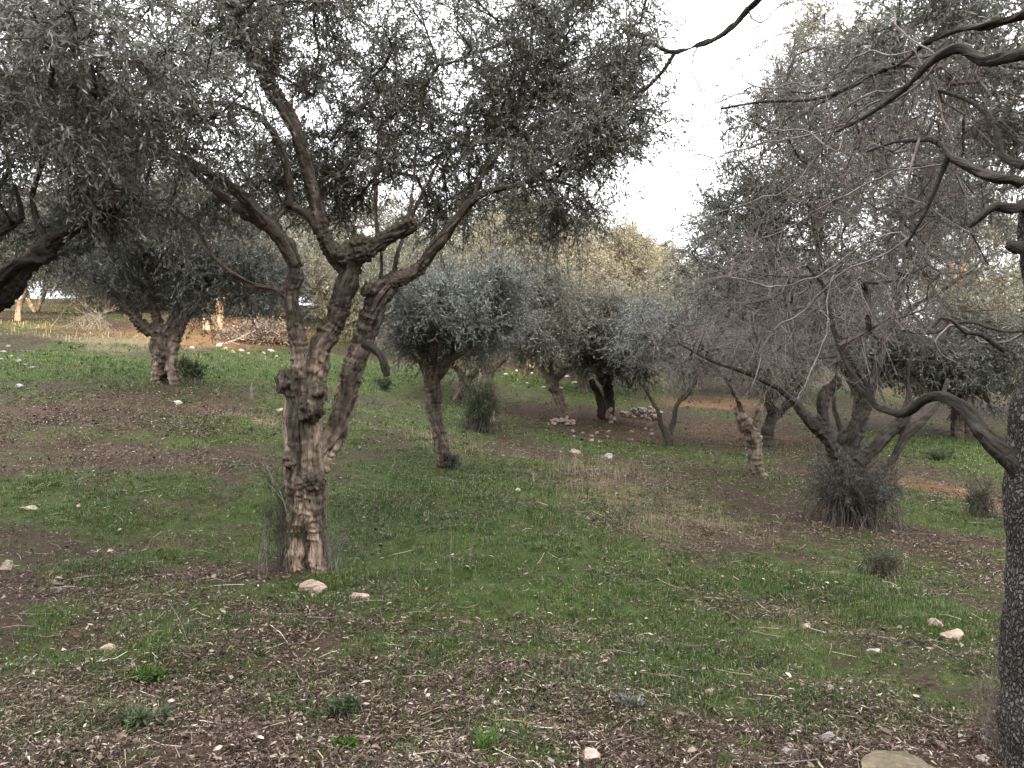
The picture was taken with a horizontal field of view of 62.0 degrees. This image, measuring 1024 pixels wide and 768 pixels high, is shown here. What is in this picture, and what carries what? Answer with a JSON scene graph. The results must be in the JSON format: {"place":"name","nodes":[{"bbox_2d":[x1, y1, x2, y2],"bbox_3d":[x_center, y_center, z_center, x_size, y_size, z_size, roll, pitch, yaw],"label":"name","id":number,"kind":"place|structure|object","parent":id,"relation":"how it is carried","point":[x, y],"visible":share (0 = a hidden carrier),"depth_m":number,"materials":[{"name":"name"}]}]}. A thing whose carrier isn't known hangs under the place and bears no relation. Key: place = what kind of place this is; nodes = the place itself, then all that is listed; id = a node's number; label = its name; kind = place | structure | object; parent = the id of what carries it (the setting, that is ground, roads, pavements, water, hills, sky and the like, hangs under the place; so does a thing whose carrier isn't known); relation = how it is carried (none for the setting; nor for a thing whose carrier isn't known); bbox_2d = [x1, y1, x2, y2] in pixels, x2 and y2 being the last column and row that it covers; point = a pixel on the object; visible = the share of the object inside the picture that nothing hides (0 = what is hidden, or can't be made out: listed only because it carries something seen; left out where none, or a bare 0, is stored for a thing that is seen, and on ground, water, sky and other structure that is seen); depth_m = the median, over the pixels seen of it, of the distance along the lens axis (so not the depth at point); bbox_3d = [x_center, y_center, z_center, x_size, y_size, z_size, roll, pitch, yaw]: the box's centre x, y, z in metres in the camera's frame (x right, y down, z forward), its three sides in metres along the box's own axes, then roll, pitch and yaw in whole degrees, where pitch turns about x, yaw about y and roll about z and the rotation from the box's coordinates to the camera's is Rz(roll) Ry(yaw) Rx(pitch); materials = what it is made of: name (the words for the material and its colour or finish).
{"place":"outdoors","nodes":[
{"label":"outdoors","id":0,"kind":"place"},
{"bbox_2d":[0,298,1020,767],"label":"ground","id":1,"kind":"structure","parent":0,"point":[240,476],"depth_m":7.92,"materials":[{"name":"green plant"}]},
{"bbox_2d":[0,560,13,569],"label":"stone","id":2,"kind":"object","parent":1,"relation":"on","point":[6,564],"visible":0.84,"depth_m":6.17,"materials":[{"name":"beige stone"}]},
{"bbox_2d":[20,505,37,509],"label":"stone","id":3,"kind":"object","parent":1,"relation":"on","point":[31,507],"visible":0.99,"depth_m":7.72,"materials":[{"name":"beige stone"}]},
{"bbox_2d":[0,166,87,320],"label":"olive tree","id":4,"kind":"object","parent":1,"relation":"on","point":[6,257],"visible":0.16,"depth_m":26.91,"materials":[{"name":"green plant"}]},
{"bbox_2d":[49,581,60,586],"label":"stone","id":5,"kind":"object","parent":1,"relation":"on","point":[55,584],"visible":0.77,"depth_m":5.88,"materials":[{"name":"beige stone"}]},
{"bbox_2d":[0,237,129,311],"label":"olive tree","id":6,"kind":"object","parent":1,"relation":"on","point":[39,304],"visible":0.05,"depth_m":33.47,"materials":[{"name":"green plant"}]},
{"bbox_2d":[51,296,115,330],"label":"dry shrub","id":7,"kind":"object","parent":1,"relation":"on","point":[97,317],"visible":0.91,"depth_m":25.94,"materials":[{"name":"beige plant"}]},
{"bbox_2d":[34,281,146,307],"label":"olive tree","id":8,"kind":"object","parent":1,"relation":"on","point":[86,297],"visible":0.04,"depth_m":41.63,"materials":[{"name":"green plant"}]},
{"bbox_2d":[0,29,194,312],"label":"olive tree","id":9,"kind":"object","parent":1,"relation":"on","point":[47,245],"visible":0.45,"depth_m":6.84,"materials":[{"name":"green plant"}]},
{"bbox_2d":[49,237,161,311],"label":"olive tree","id":10,"kind":"object","parent":1,"relation":"on","point":[109,304],"visible":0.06,"depth_m":37.88,"materials":[{"name":"green plant"}]},
{"bbox_2d":[99,643,115,651],"bbox_3d":[-2.172,1.423,4.584,0.082,0.050,0.062,0,0,-14],"label":"stone","id":11,"kind":"object","parent":1,"relation":"on","point":[109,646],"visible":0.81,"depth_m":4.56,"materials":[{"name":"beige stone"}]},
{"bbox_2d":[1,169,213,251],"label":"olive tree","id":12,"kind":"object","parent":1,"relation":"on","point":[37,188],"depth_m":44.47,"materials":[{"name":"green plant"}]},
{"bbox_2d":[113,698,176,733],"bbox_3d":[-1.569,1.431,3.665,0.284,0.165,0.218,0,0,0],"label":"weed","id":13,"kind":"object","parent":1,"relation":"on","point":[140,718],"visible":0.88,"depth_m":3.63,"materials":[{"name":"green plant"}]},
{"bbox_2d":[125,660,182,685],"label":"weed","id":14,"kind":"object","parent":1,"relation":"on","point":[154,674],"visible":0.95,"depth_m":4.20,"materials":[{"name":"green plant"}]},
{"bbox_2d":[93,275,218,306],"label":"olive tree","id":15,"kind":"object","parent":1,"relation":"on","point":[144,298],"depth_m":40.46,"materials":[{"name":"green plant"}]},
{"bbox_2d":[26,140,319,383],"bbox_3d":[-6.010,-2.182,15.490,4.990,4.583,4.867,0,0,-39],"label":"olive tree","id":16,"kind":"object","parent":1,"relation":"on","point":[184,277],"visible":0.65,"depth_m":15.08,"materials":[{"name":"green plant"}]},
{"bbox_2d":[167,599,187,640],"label":"dry stalk","id":17,"kind":"object","parent":1,"relation":"on","point":[179,620],"visible":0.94,"depth_m":4.66,"materials":[{"name":"beige plant"}]},
{"bbox_2d":[173,400,181,404],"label":"stone","id":18,"kind":"object","parent":1,"relation":"on","point":[177,402],"visible":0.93,"depth_m":13.32,"materials":[{"name":"stone"}]},
{"bbox_2d":[174,354,212,385],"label":"bush","id":19,"kind":"object","parent":1,"relation":"on","point":[193,371],"visible":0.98,"depth_m":15.26,"materials":[{"name":"green plant"}]},
{"bbox_2d":[154,232,310,330],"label":"olive tree","id":20,"kind":"object","parent":1,"relation":"on","point":[218,321],"visible":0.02,"depth_m":29.39,"materials":[{"name":"green plant"}]},
{"bbox_2d":[250,382,252,398],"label":"cut stem","id":21,"kind":"object","parent":1,"relation":"on","point":[251,392],"visible":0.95,"depth_m":14.23,"materials":[{"name":"grey wood"}]},
{"bbox_2d":[213,314,310,346],"bbox_3d":[-7.652,-1.475,26.023,3.055,1.460,2.486,0,0,0],"label":"brush pile","id":22,"kind":"object","parent":1,"relation":"on","point":[279,335],"visible":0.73,"depth_m":25.44,"materials":[{"name":"brown plant"}]},
{"bbox_2d":[256,527,271,577],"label":"weed","id":23,"kind":"object","parent":1,"relation":"on","point":[259,558],"visible":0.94,"depth_m":6.19,"materials":[{"name":"grey plant"}]},
{"bbox_2d":[214,224,347,319],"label":"olive tree","id":24,"kind":"object","parent":1,"relation":"on","point":[283,314],"visible":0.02,"depth_m":39.56,"materials":[{"name":"green plant"}]},
{"bbox_2d":[253,438,317,574],"bbox_3d":[-1.662,0.907,6.356,0.542,1.053,0.417,0,0,0],"label":"weed","id":25,"kind":"object","parent":1,"relation":"on","point":[280,515],"visible":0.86,"depth_m":6.33,"materials":[{"name":"green plant"}]},
{"bbox_2d":[258,439,288,516],"bbox_3d":[-1.751,0.685,6.222,0.228,0.578,0.062,0,0,0],"label":"dry stalk","id":26,"kind":"object","parent":25,"relation":"on","point":[273,480],"visible":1,"depth_m":6.25,"materials":[{"name":"plant"}]},
{"bbox_2d":[213,203,369,324],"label":"olive tree","id":27,"kind":"object","parent":1,"relation":"on","point":[315,253],"visible":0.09,"depth_m":32.94,"materials":[{"name":"green plant"}]},
{"bbox_2d":[298,579,326,593],"bbox_3d":[-1.362,1.401,5.875,0.179,0.117,0.168,0,0,16],"label":"stone","id":28,"kind":"object","parent":1,"relation":"on","point":[312,585],"visible":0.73,"depth_m":5.82,"materials":[{"name":"beige stone"}]},
{"bbox_2d":[315,510,355,574],"bbox_3d":[-1.326,1.175,6.301,0.339,0.495,0.272,0,0,0],"label":"weed","id":29,"kind":"object","parent":1,"relation":"on","point":[330,548],"visible":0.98,"depth_m":6.29,"materials":[{"name":"green plant"}]},
{"bbox_2d":[318,689,362,721],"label":"weed","id":30,"kind":"object","parent":1,"relation":"on","point":[339,706],"visible":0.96,"depth_m":3.85,"materials":[{"name":"green plant"}]},
{"bbox_2d":[212,179,473,264],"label":"olive tree","id":31,"kind":"object","parent":1,"relation":"on","point":[383,224],"visible":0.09,"depth_m":44.22,"materials":[{"name":"green plant"}]},
{"bbox_2d":[330,735,358,750],"bbox_3d":[-0.706,1.531,3.599,0.132,0.093,0.098,0,0,-23],"label":"clover","id":32,"kind":"object","parent":1,"relation":"on","point":[351,739],"visible":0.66,"depth_m":3.59,"materials":[{"name":"green plant"}]},
{"bbox_2d":[0,0,694,573],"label":"olive tree","id":33,"kind":"object","parent":1,"relation":"on","point":[68,106],"visible":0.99,"depth_m":6.28,"materials":[{"name":"green plant"}]},
{"bbox_2d":[102,174,117,205],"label":"withered sprig","id":34,"kind":"object","parent":33,"relation":"hanging from","point":[110,189],"visible":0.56,"depth_m":6.29,"materials":[{"name":"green plant"}]},
{"bbox_2d":[349,592,369,599],"bbox_3d":[-1.033,1.441,5.773,0.145,0.054,0.101,0,0,0],"label":"stone","id":35,"kind":"object","parent":1,"relation":"on","point":[365,595],"visible":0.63,"depth_m":5.76,"materials":[{"name":"stone"}]},
{"bbox_2d":[298,229,466,353],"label":"olive tree","id":36,"kind":"object","parent":1,"relation":"on","point":[325,278],"visible":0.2,"depth_m":29.74,"materials":[{"name":"green plant"}]},
{"bbox_2d":[372,376,395,393],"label":"weed","id":37,"kind":"object","parent":1,"relation":"on","point":[384,382],"visible":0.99,"depth_m":20.96,"materials":[{"name":"green plant"}]},
{"bbox_2d":[349,197,531,279],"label":"olive tree","id":38,"kind":"object","parent":1,"relation":"on","point":[413,239],"visible":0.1,"depth_m":39.20,"materials":[{"name":"green plant"}]},
{"bbox_2d":[449,518,451,588],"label":"dry stalk","id":39,"kind":"object","parent":1,"relation":"on","point":[450,556],"visible":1,"depth_m":6.02,"materials":[{"name":"brown plant"}]},
{"bbox_2d":[444,450,461,470],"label":"weed","id":40,"kind":"object","parent":1,"relation":"on","point":[450,462],"visible":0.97,"depth_m":10.88,"materials":[{"name":"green plant"}]},
{"bbox_2d":[390,331,517,401],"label":"olive tree","id":41,"kind":"object","parent":1,"relation":"on","point":[457,396],"visible":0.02,"depth_m":21.91,"materials":[{"name":"green plant"}]},
{"bbox_2d":[355,236,557,469],"bbox_3d":[-0.763,-0.370,11.027,2.696,3.099,3.454,0,0,0],"label":"olive tree","id":42,"kind":"object","parent":1,"relation":"on","point":[480,310],"visible":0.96,"depth_m":10.68,"materials":[{"name":"green plant"}]},
{"bbox_2d":[6,319,906,636],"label":"dry grass","id":43,"kind":"structure","parent":1,"relation":"on","point":[604,459],"depth_m":10.07,"materials":[{"name":"beige plant"}]},
{"bbox_2d":[457,364,502,435],"bbox_3d":[-0.574,0.290,15.569,0.867,1.338,0.762,0,0,0],"label":"bush","id":44,"kind":"object","parent":1,"relation":"on","point":[481,407],"visible":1,"depth_m":15.51,"materials":[{"name":"green plant"}]},
{"bbox_2d":[471,719,504,750],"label":"grass tuft","id":45,"kind":"object","parent":1,"relation":"on","point":[484,739],"visible":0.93,"depth_m":3.61,"materials":[{"name":"green plant"}]},
{"bbox_2d":[451,169,550,259],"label":"olive tree","id":46,"kind":"object","parent":1,"relation":"on","point":[515,208],"visible":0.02,"depth_m":48.81,"materials":[{"name":"green plant"}]},
{"bbox_2d":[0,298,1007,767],"bbox_3d":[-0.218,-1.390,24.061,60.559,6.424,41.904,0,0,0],"label":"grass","id":47,"kind":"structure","parent":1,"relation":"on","point":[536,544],"depth_m":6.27,"materials":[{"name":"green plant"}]},
{"bbox_2d":[0,310,1010,767],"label":"fallen leaves","id":48,"kind":"object","parent":1,"relation":"on","point":[252,730],"depth_m":4.62,"materials":[{"name":"brown plant"}]},
{"bbox_2d":[0,389,1011,767],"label":"twig litter","id":49,"kind":"object","parent":1,"relation":"on","point":[456,641],"visible":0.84,"depth_m":4.46,"materials":[{"name":"brown plant"}]},
{"bbox_2d":[448,225,605,422],"bbox_3d":[0.126,-1.083,16.826,3.535,3.996,4.595,0,0,0],"label":"olive tree","id":50,"kind":"object","parent":1,"relation":"on","point":[550,328],"visible":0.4,"depth_m":16.56,"materials":[{"name":"green plant"}]},
{"bbox_2d":[439,201,639,366],"bbox_3d":[0.849,-3.830,32.888,8.308,7.330,7.906,0,0,16],"label":"olive tree","id":51,"kind":"object","parent":1,"relation":"on","point":[575,247],"visible":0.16,"depth_m":32.04,"materials":[{"name":"green plant"}]},
{"bbox_2d":[498,249,632,419],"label":"olive tree","id":52,"kind":"object","parent":1,"relation":"on","point":[552,383],"visible":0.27,"depth_m":19.76,"materials":[{"name":"green plant"}]},
{"bbox_2d":[571,449,580,454],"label":"stone","id":53,"kind":"object","parent":1,"relation":"on","point":[573,451],"visible":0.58,"depth_m":14.50,"materials":[{"name":"beige stone"}]},
{"bbox_2d":[581,747,600,762],"bbox_3d":[0.330,1.586,3.617,0.094,0.080,0.074,0,0,0],"label":"stone","id":54,"kind":"object","parent":1,"relation":"on","point":[592,753],"visible":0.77,"depth_m":3.60,"materials":[{"name":"stone"}]},
{"bbox_2d":[516,182,680,302],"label":"olive tree","id":55,"kind":"object","parent":1,"relation":"on","point":[641,266],"visible":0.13,"depth_m":36.26,"materials":[{"name":"green plant"}]},
{"bbox_2d":[544,289,667,392],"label":"olive tree","id":56,"kind":"object","parent":1,"relation":"on","point":[586,387],"visible":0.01,"depth_m":26.84,"materials":[{"name":"green plant"}]},
{"bbox_2d":[601,453,612,458],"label":"stone","id":57,"kind":"object","parent":1,"relation":"on","point":[609,455],"visible":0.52,"depth_m":14.37,"materials":[{"name":"white stone"}]},
{"bbox_2d":[547,269,687,420],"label":"olive tree","id":58,"kind":"object","parent":1,"relation":"on","point":[605,400],"visible":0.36,"depth_m":20.44,"materials":[{"name":"green plant"}]},
{"bbox_2d":[612,691,644,710],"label":"weed","id":59,"kind":"object","parent":1,"relation":"on","point":[638,700],"visible":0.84,"depth_m":4.08,"materials":[{"name":"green plant"}]},
{"bbox_2d":[597,210,688,274],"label":"olive tree","id":60,"kind":"object","parent":1,"relation":"on","point":[679,242],"visible":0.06,"depth_m":50.58,"materials":[{"name":"green plant"}]},
{"bbox_2d":[615,230,679,324],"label":"olive tree","id":61,"kind":"object","parent":1,"relation":"on","point":[656,254],"visible":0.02,"depth_m":40.28,"materials":[{"name":"green plant"}]},
{"bbox_2d":[595,282,756,446],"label":"olive tree","id":62,"kind":"object","parent":1,"relation":"on","point":[667,433],"visible":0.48,"depth_m":16.70,"materials":[{"name":"green plant"}]},
{"bbox_2d":[634,245,741,389],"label":"olive tree","id":63,"kind":"object","parent":1,"relation":"on","point":[669,275],"visible":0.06,"depth_m":30.11,"materials":[{"name":"green plant"}]},
{"bbox_2d":[615,285,836,476],"bbox_3d":[3.286,-0.055,12.675,3.404,3.087,3.526,0,0,-26],"label":"olive tree","id":64,"kind":"object","parent":1,"relation":"on","point":[747,425],"visible":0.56,"depth_m":12.72,"materials":[{"name":"green plant"}]},
{"bbox_2d":[750,747,816,765],"bbox_3d":[1.131,1.585,3.650,0.331,0.082,0.075,0,0,0],"label":"stick","id":65,"kind":"object","parent":1,"relation":"on","point":[775,763],"visible":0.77,"depth_m":3.62,"materials":[{"name":"wood"}]},
{"bbox_2d":[662,211,909,447],"bbox_3d":[5.428,-1.247,17.363,4.820,5.210,5.188,0,0,41],"label":"olive tree","id":66,"kind":"object","parent":1,"relation":"on","point":[768,427],"visible":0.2,"depth_m":16.80,"materials":[{"name":"green plant"}]},
{"bbox_2d":[781,747,796,755],"bbox_3d":[1.229,1.639,3.782,0.066,0.055,0.037,0,0,0],"label":"stone","id":67,"kind":"object","parent":1,"relation":"on","point":[786,749],"visible":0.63,"depth_m":3.77,"materials":[{"name":"white stone"}]},
{"bbox_2d":[802,623,810,628],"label":"stone","id":68,"kind":"object","parent":1,"relation":"on","point":[807,625],"visible":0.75,"depth_m":5.84,"materials":[{"name":"beige stone"}]},
{"bbox_2d":[613,0,1023,767],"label":"olive tree","id":69,"kind":"object","parent":1,"relation":"on","point":[955,26],"visible":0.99,"depth_m":4.55,"materials":[{"name":"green plant"}]},
{"bbox_2d":[724,213,912,393],"bbox_3d":[10.538,-2.895,30.731,8.155,7.581,6.994,0,0,-38],"label":"olive tree","id":70,"kind":"object","parent":1,"relation":"on","point":[793,385],"depth_m":30.01,"materials":[{"name":"green plant"}]},
{"bbox_2d":[818,731,843,743],"bbox_3d":[1.468,1.654,3.942,0.118,0.095,0.071,0,0,0],"label":"stone","id":71,"kind":"object","parent":1,"relation":"on","point":[826,735],"visible":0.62,"depth_m":3.92,"materials":[{"name":"white stone"}]},
{"bbox_2d":[654,0,1023,526],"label":"olive tree","id":72,"kind":"object","parent":1,"relation":"on","point":[905,428],"visible":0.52,"depth_m":9.51,"materials":[{"name":"green plant"}]},
{"bbox_2d":[786,422,936,536],"bbox_3d":[3.851,1.033,9.462,1.524,1.239,1.373,0,0,0],"label":"bush","id":73,"kind":"object","parent":1,"relation":"on","point":[865,502],"visible":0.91,"depth_m":9.32,"materials":[{"name":"green plant"}]},
{"bbox_2d":[707,0,1023,433],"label":"olive tree","id":74,"kind":"object","parent":1,"relation":"on","point":[808,31],"visible":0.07,"depth_m":20.90,"materials":[{"name":"green plant"}]},
{"bbox_2d":[866,648,881,652],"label":"stone","id":75,"kind":"object","parent":1,"relation":"on","point":[876,650],"visible":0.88,"depth_m":5.29,"materials":[{"name":"stone"}]},
{"bbox_2d":[850,538,906,577],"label":"weed","id":76,"kind":"object","parent":1,"relation":"on","point":[875,566],"visible":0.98,"depth_m":7.25,"materials":[{"name":"green plant"}]},
{"bbox_2d":[795,244,986,430],"bbox_3d":[8.797,-1.033,21.131,4.825,4.610,5.722,0,0,0],"label":"olive tree","id":77,"kind":"object","parent":1,"relation":"on","point":[856,394],"visible":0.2,"depth_m":19.99,"materials":[{"name":"green plant"}]},
{"bbox_2d":[861,750,935,767],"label":"stone","id":78,"kind":"object","parent":1,"relation":"on","point":[885,759],"visible":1,"depth_m":3.65,"materials":[{"name":"beige stone"}]},
{"bbox_2d":[928,618,943,626],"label":"stone","id":79,"kind":"object","parent":1,"relation":"on","point":[934,620],"visible":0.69,"depth_m":5.80,"materials":[{"name":"beige stone"}]},
{"bbox_2d":[923,443,958,460],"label":"weed","id":80,"kind":"object","parent":1,"relation":"on","point":[934,454],"visible":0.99,"depth_m":15.43,"materials":[{"name":"green plant"}]},
{"bbox_2d":[940,628,963,639],"bbox_3d":[2.893,1.659,5.609,0.142,0.090,0.117,0,0,34],"label":"stone","id":81,"kind":"object","parent":1,"relation":"on","point":[955,633],"visible":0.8,"depth_m":5.59,"materials":[{"name":"beige stone"}]},
{"bbox_2d":[890,253,1023,437],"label":"olive tree","id":82,"kind":"object","parent":1,"relation":"on","point":[985,375],"visible":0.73,"depth_m":19.38,"materials":[{"name":"green plant"}]},
{"bbox_2d":[901,232,1023,394],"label":"olive tree","id":83,"kind":"object","parent":1,"relation":"on","point":[1015,311],"visible":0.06,"depth_m":25.47,"materials":[{"name":"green plant"}]},
{"bbox_2d":[957,464,1001,518],"bbox_3d":[5.652,1.299,10.311,0.591,0.683,0.364,0,0,0],"label":"weed","id":84,"kind":"object","parent":1,"relation":"on","point":[974,499],"visible":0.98,"depth_m":10.27,"materials":[{"name":"green plant"}]},
{"bbox_2d":[959,635,1000,751],"bbox_3d":[2.216,1.415,3.930,0.304,0.593,0.196,0,0,0],"label":"weed","id":85,"kind":"object","parent":1,"relation":"on","point":[991,731],"visible":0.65,"depth_m":3.93,"materials":[{"name":"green plant"}]},
{"bbox_2d":[976,754,996,763],"bbox_3d":[2.103,1.668,3.781,0.074,0.034,0.076,0,0,0],"label":"stone","id":86,"kind":"object","parent":1,"relation":"on","point":[981,758],"visible":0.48,"depth_m":3.78,"materials":[{"name":"stone"}]},
{"bbox_2d":[0,0,1023,344],"label":"sky","id":87,"kind":"structure","parent":0,"point":[706,18],"materials":[{"name":"white"}]}
]}

